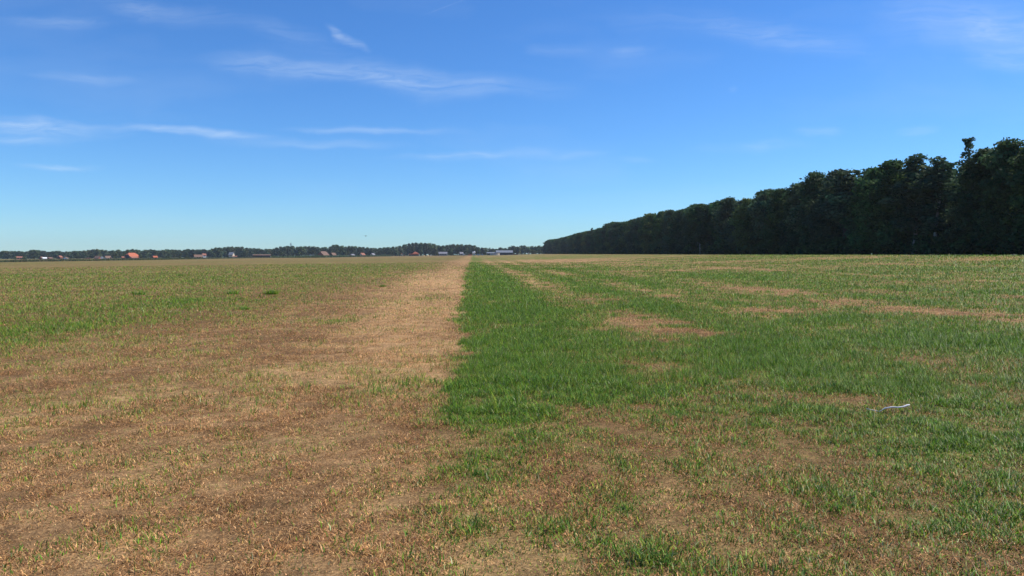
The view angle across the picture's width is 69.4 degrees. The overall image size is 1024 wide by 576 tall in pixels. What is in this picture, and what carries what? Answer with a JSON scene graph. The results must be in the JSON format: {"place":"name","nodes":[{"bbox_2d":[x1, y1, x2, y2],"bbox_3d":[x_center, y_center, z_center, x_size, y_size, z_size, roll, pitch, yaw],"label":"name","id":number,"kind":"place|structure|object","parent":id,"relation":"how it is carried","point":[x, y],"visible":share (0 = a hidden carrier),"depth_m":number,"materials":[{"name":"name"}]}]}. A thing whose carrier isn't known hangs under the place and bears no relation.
{"place":"outdoors","nodes":[
{"label":"outdoors","id":0,"kind":"place"},
{"bbox_2d":[0,256,268,261],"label":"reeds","id":1,"kind":"object","parent":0,"point":[48,260],"visible":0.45,"depth_m":388.02,"materials":[{"name":"green plant"}]},
{"bbox_2d":[0,254,1023,575],"bbox_3d":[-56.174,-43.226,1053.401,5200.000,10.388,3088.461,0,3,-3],"label":"ground","id":2,"kind":"structure","parent":0,"point":[398,500],"depth_m":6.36,"materials":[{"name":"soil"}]},
{"bbox_2d":[3,251,12,258],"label":"village tree","id":3,"kind":"object","parent":2,"relation":"on","point":[8,255],"visible":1,"depth_m":1001.69,"materials":[{"name":"green plant"}]},
{"bbox_2d":[16,251,27,257],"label":"village tree","id":4,"kind":"object","parent":2,"relation":"on","point":[22,253],"visible":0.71,"depth_m":1014.39,"materials":[{"name":"green plant"}]},
{"bbox_2d":[27,250,34,258],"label":"village tree","id":5,"kind":"object","parent":2,"relation":"on","point":[30,256],"visible":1,"depth_m":1007.40,"materials":[{"name":"green plant"}]},
{"bbox_2d":[31,250,39,258],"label":"village tree","id":6,"kind":"object","parent":2,"relation":"on","point":[35,252],"visible":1,"depth_m":1010.68,"materials":[{"name":"green plant"}]},
{"bbox_2d":[40,250,48,256],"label":"village tree","id":7,"kind":"object","parent":2,"relation":"on","point":[43,253],"visible":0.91,"depth_m":1027.92,"materials":[{"name":"green plant"}]},
{"bbox_2d":[92,249,101,256],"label":"village tree","id":8,"kind":"object","parent":2,"relation":"on","point":[96,252],"visible":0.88,"depth_m":1010.92,"materials":[{"name":"green plant"}]},
{"bbox_2d":[110,252,118,258],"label":"bush","id":9,"kind":"object","parent":2,"relation":"on","point":[114,255],"visible":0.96,"depth_m":848.58,"materials":[{"name":"green plant"}]},
{"bbox_2d":[114,249,123,257],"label":"village tree","id":10,"kind":"object","parent":2,"relation":"on","point":[120,253],"visible":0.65,"depth_m":1005.72,"materials":[{"name":"green plant"}]},
{"bbox_2d":[125,253,138,258],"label":"barn","id":11,"kind":"structure","parent":2,"relation":"on","point":[127,255],"depth_m":876.37,"materials":[{"name":"orange tile"}]},
{"bbox_2d":[131,290,146,294],"bbox_3d":[-15.827,0.156,31.517,0.929,0.284,0.831,0,3,-3],"label":"weed tuft","id":12,"kind":"object","parent":2,"relation":"on","point":[133,292],"visible":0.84,"depth_m":31.37,"materials":[{"name":"green plant"}]},
{"bbox_2d":[150,249,158,256],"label":"village tree","id":13,"kind":"object","parent":2,"relation":"on","point":[154,252],"visible":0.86,"depth_m":1017.53,"materials":[{"name":"green plant"}]},
{"bbox_2d":[159,250,166,257],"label":"village tree","id":14,"kind":"object","parent":2,"relation":"on","point":[161,252],"visible":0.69,"depth_m":1000.09,"materials":[{"name":"green plant"}]},
{"bbox_2d":[189,249,196,257],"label":"village tree","id":15,"kind":"object","parent":2,"relation":"on","point":[192,252],"visible":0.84,"depth_m":1032.40,"materials":[{"name":"green plant"}]},
{"bbox_2d":[226,247,231,256],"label":"village tree","id":16,"kind":"object","parent":2,"relation":"on","point":[228,249],"visible":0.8,"depth_m":1012.94,"materials":[{"name":"green plant"}]},
{"bbox_2d":[221,289,240,293],"bbox_3d":[-11.814,0.119,31.215,1.204,0.293,0.890,0,3,-3],"label":"weed tuft","id":17,"kind":"object","parent":2,"relation":"on","point":[231,292],"visible":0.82,"depth_m":31.14,"materials":[{"name":"green plant"}]},
{"bbox_2d":[236,246,245,255],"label":"village tree","id":18,"kind":"object","parent":2,"relation":"on","point":[240,249],"visible":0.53,"depth_m":1036.38,"materials":[{"name":"green plant"}]},
{"bbox_2d":[248,248,254,256],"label":"village tree","id":19,"kind":"object","parent":2,"relation":"on","point":[250,251],"visible":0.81,"depth_m":1080.67,"materials":[{"name":"green plant"}]},
{"bbox_2d":[253,254,270,257],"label":"long shed","id":20,"kind":"structure","parent":2,"relation":"on","point":[261,255],"depth_m":697.66,"materials":[{"name":"brown tile"}]},
{"bbox_2d":[264,289,279,294],"bbox_3d":[-10.082,0.129,30.857,1.057,0.284,1.092,-2,4,-41],"label":"weed tuft","id":21,"kind":"object","parent":2,"relation":"on","point":[271,292],"visible":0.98,"depth_m":30.81,"materials":[{"name":"green plant"}]},
{"bbox_2d":[273,247,279,255],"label":"village tree","id":22,"kind":"object","parent":2,"relation":"on","point":[276,249],"visible":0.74,"depth_m":1030.17,"materials":[{"name":"green plant"}]},
{"bbox_2d":[41,254,525,261],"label":"verge grass","id":23,"kind":"structure","parent":2,"relation":"on","point":[258,257],"depth_m":540.83,"materials":[{"name":"green plant"}]},
{"bbox_2d":[285,246,292,255],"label":"village tree","id":24,"kind":"object","parent":2,"relation":"on","point":[289,251],"visible":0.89,"depth_m":1046.44,"materials":[{"name":"green plant"}]},
{"bbox_2d":[296,246,306,255],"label":"village tree","id":25,"kind":"object","parent":2,"relation":"on","point":[301,250],"visible":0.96,"depth_m":1007.77,"materials":[{"name":"green plant"}]},
{"bbox_2d":[309,246,316,254],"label":"village tree","id":26,"kind":"object","parent":2,"relation":"on","point":[312,250],"visible":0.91,"depth_m":1022.67,"materials":[{"name":"green plant"}]},
{"bbox_2d":[317,251,328,255],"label":"barn","id":27,"kind":"structure","parent":2,"relation":"on","point":[321,253],"depth_m":817.84,"materials":[{"name":"brick"}]},
{"bbox_2d":[327,246,333,254],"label":"village tree","id":28,"kind":"object","parent":2,"relation":"on","point":[330,250],"visible":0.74,"depth_m":1015.84,"materials":[{"name":"green plant"}]},
{"bbox_2d":[270,254,391,257],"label":"scrub","id":29,"kind":"object","parent":2,"relation":"on","point":[310,256],"visible":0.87,"depth_m":618.87,"materials":[{"name":"green plant"}]},
{"bbox_2d":[397,246,403,255],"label":"village tree","id":30,"kind":"object","parent":2,"relation":"on","point":[400,249],"visible":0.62,"depth_m":1050.49,"materials":[{"name":"green plant"}]},
{"bbox_2d":[402,244,406,254],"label":"village tree","id":31,"kind":"object","parent":2,"relation":"on","point":[404,246],"visible":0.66,"depth_m":1076.49,"materials":[{"name":"green plant"}]},
{"bbox_2d":[406,243,411,254],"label":"village tree","id":32,"kind":"object","parent":2,"relation":"on","point":[408,250],"visible":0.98,"depth_m":1047.06,"materials":[{"name":"green plant"}]},
{"bbox_2d":[411,243,415,253],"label":"village tree","id":33,"kind":"object","parent":2,"relation":"on","point":[413,247],"visible":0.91,"depth_m":1048.58,"materials":[{"name":"green plant"}]},
{"bbox_2d":[415,243,423,255],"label":"village tree","id":34,"kind":"object","parent":2,"relation":"on","point":[420,249],"visible":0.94,"depth_m":1024.01,"materials":[{"name":"green plant"}]},
{"bbox_2d":[422,243,428,255],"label":"village tree","id":35,"kind":"object","parent":2,"relation":"on","point":[425,248],"visible":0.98,"depth_m":1004.90,"materials":[{"name":"green plant"}]},
{"bbox_2d":[429,243,437,255],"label":"village tree","id":36,"kind":"object","parent":2,"relation":"on","point":[432,247],"visible":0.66,"depth_m":1005.01,"materials":[{"name":"green plant"}]},
{"bbox_2d":[431,247,437,255],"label":"village tree","id":37,"kind":"object","parent":2,"relation":"on","point":[434,251],"visible":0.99,"depth_m":955.79,"materials":[{"name":"green plant"}]},
{"bbox_2d":[439,245,445,251],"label":"village tree","id":38,"kind":"object","parent":2,"relation":"on","point":[442,248],"visible":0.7,"depth_m":1018.16,"materials":[{"name":"green plant"}]},
{"bbox_2d":[462,244,468,254],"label":"village tree","id":39,"kind":"object","parent":2,"relation":"on","point":[465,248],"visible":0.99,"depth_m":1034.81,"materials":[{"name":"green plant"}]},
{"bbox_2d":[470,245,476,254],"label":"village tree","id":40,"kind":"object","parent":2,"relation":"on","point":[473,249],"visible":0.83,"depth_m":1006.26,"materials":[{"name":"green plant"}]},
{"bbox_2d":[468,466,488,476],"bbox_3d":[-0.232,1.309,5.314,0.203,0.073,0.308,0,3,-3],"label":"weed tuft","id":41,"kind":"object","parent":2,"relation":"on","point":[476,472],"visible":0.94,"depth_m":5.31,"materials":[{"name":"green plant"}]},
{"bbox_2d":[496,250,512,254],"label":"long barn","id":42,"kind":"structure","parent":2,"relation":"on","point":[505,252],"depth_m":892.40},
{"bbox_2d":[514,246,521,253],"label":"village tree","id":43,"kind":"object","parent":2,"relation":"on","point":[517,250],"visible":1,"depth_m":1012.73,"materials":[{"name":"green plant"}]},
{"bbox_2d":[524,247,530,253],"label":"village tree","id":44,"kind":"object","parent":2,"relation":"on","point":[527,250],"visible":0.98,"depth_m":1004.09,"materials":[{"name":"green plant"}]},
{"bbox_2d":[536,245,541,253],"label":"village tree","id":45,"kind":"object","parent":2,"relation":"on","point":[538,249],"visible":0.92,"depth_m":1005.70,"materials":[{"name":"green plant"}]},
{"bbox_2d":[553,238,558,252],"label":"broadleaf tree","id":46,"kind":"object","parent":2,"relation":"on","point":[556,246],"visible":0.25,"depth_m":725.65,"materials":[{"name":"green plant"}]},
{"bbox_2d":[560,236,567,253],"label":"broadleaf tree","id":47,"kind":"object","parent":2,"relation":"on","point":[563,251],"visible":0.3,"depth_m":620.88,"materials":[{"name":"green plant"}]},
{"bbox_2d":[568,233,574,252],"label":"broadleaf tree","id":48,"kind":"object","parent":2,"relation":"on","point":[571,247],"visible":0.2,"depth_m":568.89,"materials":[{"name":"green plant"}]},
{"bbox_2d":[573,232,582,252],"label":"broadleaf tree","id":49,"kind":"object","parent":2,"relation":"on","point":[578,238],"visible":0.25,"depth_m":518.38,"materials":[{"name":"green plant"}]},
{"bbox_2d":[580,231,587,252],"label":"broadleaf tree","id":50,"kind":"object","parent":2,"relation":"on","point":[582,242],"visible":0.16,"depth_m":490.51,"materials":[{"name":"green plant"}]},
{"bbox_2d":[583,230,592,247],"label":"broadleaf tree","id":51,"kind":"object","parent":2,"relation":"on","point":[587,237],"visible":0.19,"depth_m":464.63,"materials":[{"name":"green plant"}]},
{"bbox_2d":[587,229,596,252],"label":"broadleaf tree","id":52,"kind":"object","parent":2,"relation":"on","point":[593,242],"visible":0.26,"depth_m":438.94,"materials":[{"name":"green plant"}]},
{"bbox_2d":[593,227,602,253],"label":"broadleaf tree","id":53,"kind":"object","parent":2,"relation":"on","point":[597,244],"visible":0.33,"depth_m":421.36,"materials":[{"name":"green plant"}]},
{"bbox_2d":[598,226,603,250],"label":"broadleaf tree","id":54,"kind":"object","parent":2,"relation":"on","point":[600,239],"visible":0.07,"depth_m":412.62,"materials":[{"name":"green plant"}]},
{"bbox_2d":[600,223,609,242],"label":"broadleaf tree","id":55,"kind":"object","parent":2,"relation":"on","point":[604,232],"visible":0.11,"depth_m":388.74,"materials":[{"name":"green plant"}]},
{"bbox_2d":[603,221,614,252],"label":"broadleaf tree","id":56,"kind":"object","parent":2,"relation":"on","point":[607,244],"visible":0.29,"depth_m":379.06,"materials":[{"name":"green plant"}]},
{"bbox_2d":[607,222,617,245],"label":"broadleaf tree","id":57,"kind":"object","parent":2,"relation":"on","point":[611,228],"visible":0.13,"depth_m":372.11,"materials":[{"name":"green plant"}]},
{"bbox_2d":[612,222,621,252],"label":"broadleaf tree","id":58,"kind":"object","parent":2,"relation":"on","point":[615,237],"visible":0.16,"depth_m":356.69,"materials":[{"name":"green plant"}]},
{"bbox_2d":[615,222,626,252],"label":"broadleaf tree","id":59,"kind":"object","parent":2,"relation":"on","point":[620,232],"visible":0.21,"depth_m":341.96,"materials":[{"name":"green plant"}]},
{"bbox_2d":[612,501,639,513],"bbox_3d":[0.692,1.339,4.521,0.198,0.063,0.214,0,3,9],"label":"weed tuft","id":60,"kind":"object","parent":2,"relation":"on","point":[624,506],"visible":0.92,"depth_m":4.54,"materials":[{"name":"green plant"}]},
{"bbox_2d":[619,219,633,250],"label":"broadleaf tree","id":61,"kind":"object","parent":2,"relation":"on","point":[628,224],"visible":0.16,"depth_m":327.03,"materials":[{"name":"green plant"}]},
{"bbox_2d":[624,219,636,252],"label":"broadleaf tree","id":62,"kind":"object","parent":2,"relation":"on","point":[630,241],"visible":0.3,"depth_m":320.09,"materials":[{"name":"green plant"}]},
{"bbox_2d":[631,219,641,249],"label":"broadleaf tree","id":63,"kind":"object","parent":2,"relation":"on","point":[637,245],"visible":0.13,"depth_m":313.60,"materials":[{"name":"green plant"}]},
{"bbox_2d":[633,217,643,244],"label":"broadleaf tree","id":64,"kind":"object","parent":2,"relation":"on","point":[636,233],"visible":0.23,"depth_m":305.54,"materials":[{"name":"green plant"}]},
{"bbox_2d":[639,216,646,242],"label":"broadleaf tree","id":65,"kind":"object","parent":2,"relation":"on","point":[641,223],"visible":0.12,"depth_m":292.25,"materials":[{"name":"green plant"}]},
{"bbox_2d":[639,213,656,252],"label":"broadleaf tree","id":66,"kind":"object","parent":2,"relation":"on","point":[646,237],"visible":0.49,"depth_m":282.69,"materials":[{"name":"green plant"}]},
{"bbox_2d":[628,544,674,567],"bbox_3d":[0.711,1.372,3.760,0.329,0.070,0.264,0,3,-3],"label":"weed tuft","id":67,"kind":"object","parent":2,"relation":"on","point":[660,563],"visible":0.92,"depth_m":3.78,"materials":[{"name":"green plant"}]},
{"bbox_2d":[648,211,662,252],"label":"broadleaf tree","id":68,"kind":"object","parent":2,"relation":"on","point":[657,221],"visible":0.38,"depth_m":267.94,"materials":[{"name":"green plant"}]},
{"bbox_2d":[657,210,666,251],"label":"broadleaf tree","id":69,"kind":"object","parent":2,"relation":"on","point":[661,227],"visible":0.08,"depth_m":262.22,"materials":[{"name":"green plant"}]},
{"bbox_2d":[658,209,674,253],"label":"broadleaf tree","id":70,"kind":"object","parent":2,"relation":"on","point":[666,226],"visible":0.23,"depth_m":254.74,"materials":[{"name":"green plant"}]},
{"bbox_2d":[665,209,681,254],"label":"broadleaf tree","id":71,"kind":"object","parent":2,"relation":"on","point":[671,224],"visible":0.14,"depth_m":241.10,"materials":[{"name":"green plant"}]},
{"bbox_2d":[669,208,695,254],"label":"broadleaf tree","id":72,"kind":"object","parent":2,"relation":"on","point":[678,228],"visible":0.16,"depth_m":233.98,"materials":[{"name":"green plant"}]},
{"bbox_2d":[676,207,698,254],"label":"broadleaf tree","id":73,"kind":"object","parent":2,"relation":"on","point":[683,239],"visible":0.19,"depth_m":228.79,"materials":[{"name":"green plant"}]},
{"bbox_2d":[681,207,698,254],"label":"broadleaf tree","id":74,"kind":"object","parent":2,"relation":"on","point":[685,225],"visible":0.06,"depth_m":222.02,"materials":[{"name":"green plant"}]},
{"bbox_2d":[682,204,706,254],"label":"broadleaf tree","id":75,"kind":"object","parent":2,"relation":"on","point":[693,211],"visible":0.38,"depth_m":214.54,"materials":[{"name":"green plant"}]},
{"bbox_2d":[693,202,715,254],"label":"broadleaf tree","id":76,"kind":"object","parent":2,"relation":"on","point":[705,215],"visible":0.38,"depth_m":207.56,"materials":[{"name":"green plant"}]},
{"bbox_2d":[707,200,721,254],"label":"broadleaf tree","id":77,"kind":"object","parent":2,"relation":"on","point":[710,228],"visible":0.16,"depth_m":202.75,"materials":[{"name":"green plant"}]},
{"bbox_2d":[710,201,728,254],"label":"broadleaf tree","id":78,"kind":"object","parent":2,"relation":"on","point":[720,242],"visible":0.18,"depth_m":197.05,"materials":[{"name":"green plant"}]},
{"bbox_2d":[711,196,737,254],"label":"broadleaf tree","id":79,"kind":"object","parent":2,"relation":"on","point":[724,213],"visible":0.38,"depth_m":190.28,"materials":[{"name":"green plant"}]},
{"bbox_2d":[720,200,741,254],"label":"broadleaf tree","id":80,"kind":"object","parent":2,"relation":"on","point":[726,226],"visible":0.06,"depth_m":185.61,"materials":[{"name":"green plant"}]},
{"bbox_2d":[725,200,744,254],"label":"broadleaf tree","id":81,"kind":"object","parent":2,"relation":"on","point":[731,238],"visible":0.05,"depth_m":180.10,"materials":[{"name":"green plant"}]},
{"bbox_2d":[727,198,754,254],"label":"broadleaf tree","id":82,"kind":"object","parent":2,"relation":"on","point":[740,215],"visible":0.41,"depth_m":172.64,"materials":[{"name":"green plant"}]},
{"bbox_2d":[741,190,765,254],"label":"broadleaf tree","id":83,"kind":"object","parent":2,"relation":"on","point":[750,235],"visible":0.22,"depth_m":166.68,"materials":[{"name":"green plant"}]},
{"bbox_2d":[744,188,773,254],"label":"broadleaf tree","id":84,"kind":"object","parent":2,"relation":"on","point":[760,211],"visible":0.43,"depth_m":161.01,"materials":[{"name":"green plant"}]},
{"bbox_2d":[756,188,788,254],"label":"broadleaf tree","id":85,"kind":"object","parent":2,"relation":"on","point":[772,234],"visible":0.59,"depth_m":155.90,"materials":[{"name":"green plant"}]},
{"bbox_2d":[548,229,1023,254],"bbox_3d":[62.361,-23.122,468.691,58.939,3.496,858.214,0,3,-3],"label":"undergrowth","id":86,"kind":"object","parent":2,"relation":"on","point":[928,244],"visible":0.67,"depth_m":112.15,"materials":[{"name":"green plant"}]},
{"bbox_2d":[777,181,800,254],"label":"broadleaf tree","id":87,"kind":"object","parent":2,"relation":"on","point":[790,232],"visible":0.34,"depth_m":151.16,"materials":[{"name":"green plant"}]},
{"bbox_2d":[605,162,975,244],"bbox_3d":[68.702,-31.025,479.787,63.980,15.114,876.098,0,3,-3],"label":"woodland","id":88,"kind":"object","parent":2,"relation":"on","point":[955,175],"depth_m":108.49,"materials":[{"name":"green plant"}]},
{"bbox_2d":[782,183,808,254],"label":"broadleaf tree","id":89,"kind":"object","parent":2,"relation":"on","point":[797,202],"visible":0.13,"depth_m":145.49,"materials":[{"name":"green plant"}]},
{"bbox_2d":[789,170,825,254],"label":"broadleaf tree","id":90,"kind":"object","parent":2,"relation":"on","point":[810,185],"visible":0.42,"depth_m":138.22,"materials":[{"name":"green plant"}]},
{"bbox_2d":[801,171,848,254],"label":"broadleaf tree","id":91,"kind":"object","parent":2,"relation":"on","point":[826,228],"visible":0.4,"depth_m":132.48,"materials":[{"name":"green plant"}]},
{"bbox_2d":[818,496,843,514],"bbox_3d":[1.946,1.323,4.511,0.247,0.070,0.249,0,3,-3],"label":"weed tuft","id":92,"kind":"object","parent":2,"relation":"on","point":[830,509],"visible":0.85,"depth_m":4.50,"materials":[{"name":"green plant"}]},
{"bbox_2d":[815,168,861,254],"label":"broadleaf tree","id":93,"kind":"object","parent":2,"relation":"on","point":[841,191],"visible":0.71,"depth_m":126.55,"materials":[{"name":"green plant"}]},
{"bbox_2d":[839,166,878,251],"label":"broadleaf tree","id":94,"kind":"object","parent":2,"relation":"on","point":[850,227],"visible":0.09,"depth_m":122.13,"materials":[{"name":"green plant"}]},
{"bbox_2d":[843,166,904,254],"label":"broadleaf tree","id":95,"kind":"object","parent":2,"relation":"on","point":[864,234],"visible":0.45,"depth_m":116.15,"materials":[{"name":"green plant"}]},
{"bbox_2d":[866,404,909,411],"bbox_3d":[3.702,1.179,7.260,0.424,0.073,0.053,0,3,1],"label":"white twig","id":96,"kind":"object","parent":2,"relation":"on","point":[906,405],"visible":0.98,"depth_m":7.24,"materials":[{"name":"white wood"}]},
{"bbox_2d":[867,158,913,254],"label":"broadleaf tree","id":97,"kind":"object","parent":2,"relation":"on","point":[886,233],"visible":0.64,"depth_m":110.17,"materials":[{"name":"green plant"}]},
{"bbox_2d":[877,153,949,254],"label":"broadleaf tree","id":98,"kind":"object","parent":2,"relation":"on","point":[912,171],"visible":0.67,"depth_m":105.66,"materials":[{"name":"green plant"}]},
{"bbox_2d":[908,156,958,254],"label":"broadleaf tree","id":99,"kind":"object","parent":2,"relation":"on","point":[937,191],"visible":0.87,"depth_m":100.49,"materials":[{"name":"green plant"}]},
{"bbox_2d":[942,137,975,254],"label":"tall birch","id":100,"kind":"object","parent":2,"relation":"on","point":[969,144],"visible":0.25,"depth_m":96.28,"materials":[{"name":"green plant"}]},
{"bbox_2d":[941,147,1004,253],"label":"broadleaf tree","id":101,"kind":"object","parent":2,"relation":"on","point":[978,174],"visible":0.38,"depth_m":90.45,"materials":[{"name":"green plant"}]},
{"bbox_2d":[970,137,1023,254],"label":"broadleaf tree","id":102,"kind":"object","parent":2,"relation":"on","point":[1002,161],"visible":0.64,"depth_m":85.32,"materials":[{"name":"green plant"}]},
{"bbox_2d":[993,140,1023,249],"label":"broadleaf tree","id":103,"kind":"object","parent":2,"relation":"on","point":[1014,179],"visible":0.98,"depth_m":81.45,"materials":[{"name":"green plant"}]},
{"bbox_2d":[0,0,1023,255],"label":"sky","id":104,"kind":"structure","parent":0,"point":[141,125],"materials":[{"name":"blue"}]},
{"bbox_2d":[416,253,1023,575],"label":"green grass","id":105,"kind":"structure","parent":0,"point":[786,362],"depth_m":7.71,"materials":[{"name":"green plant"}]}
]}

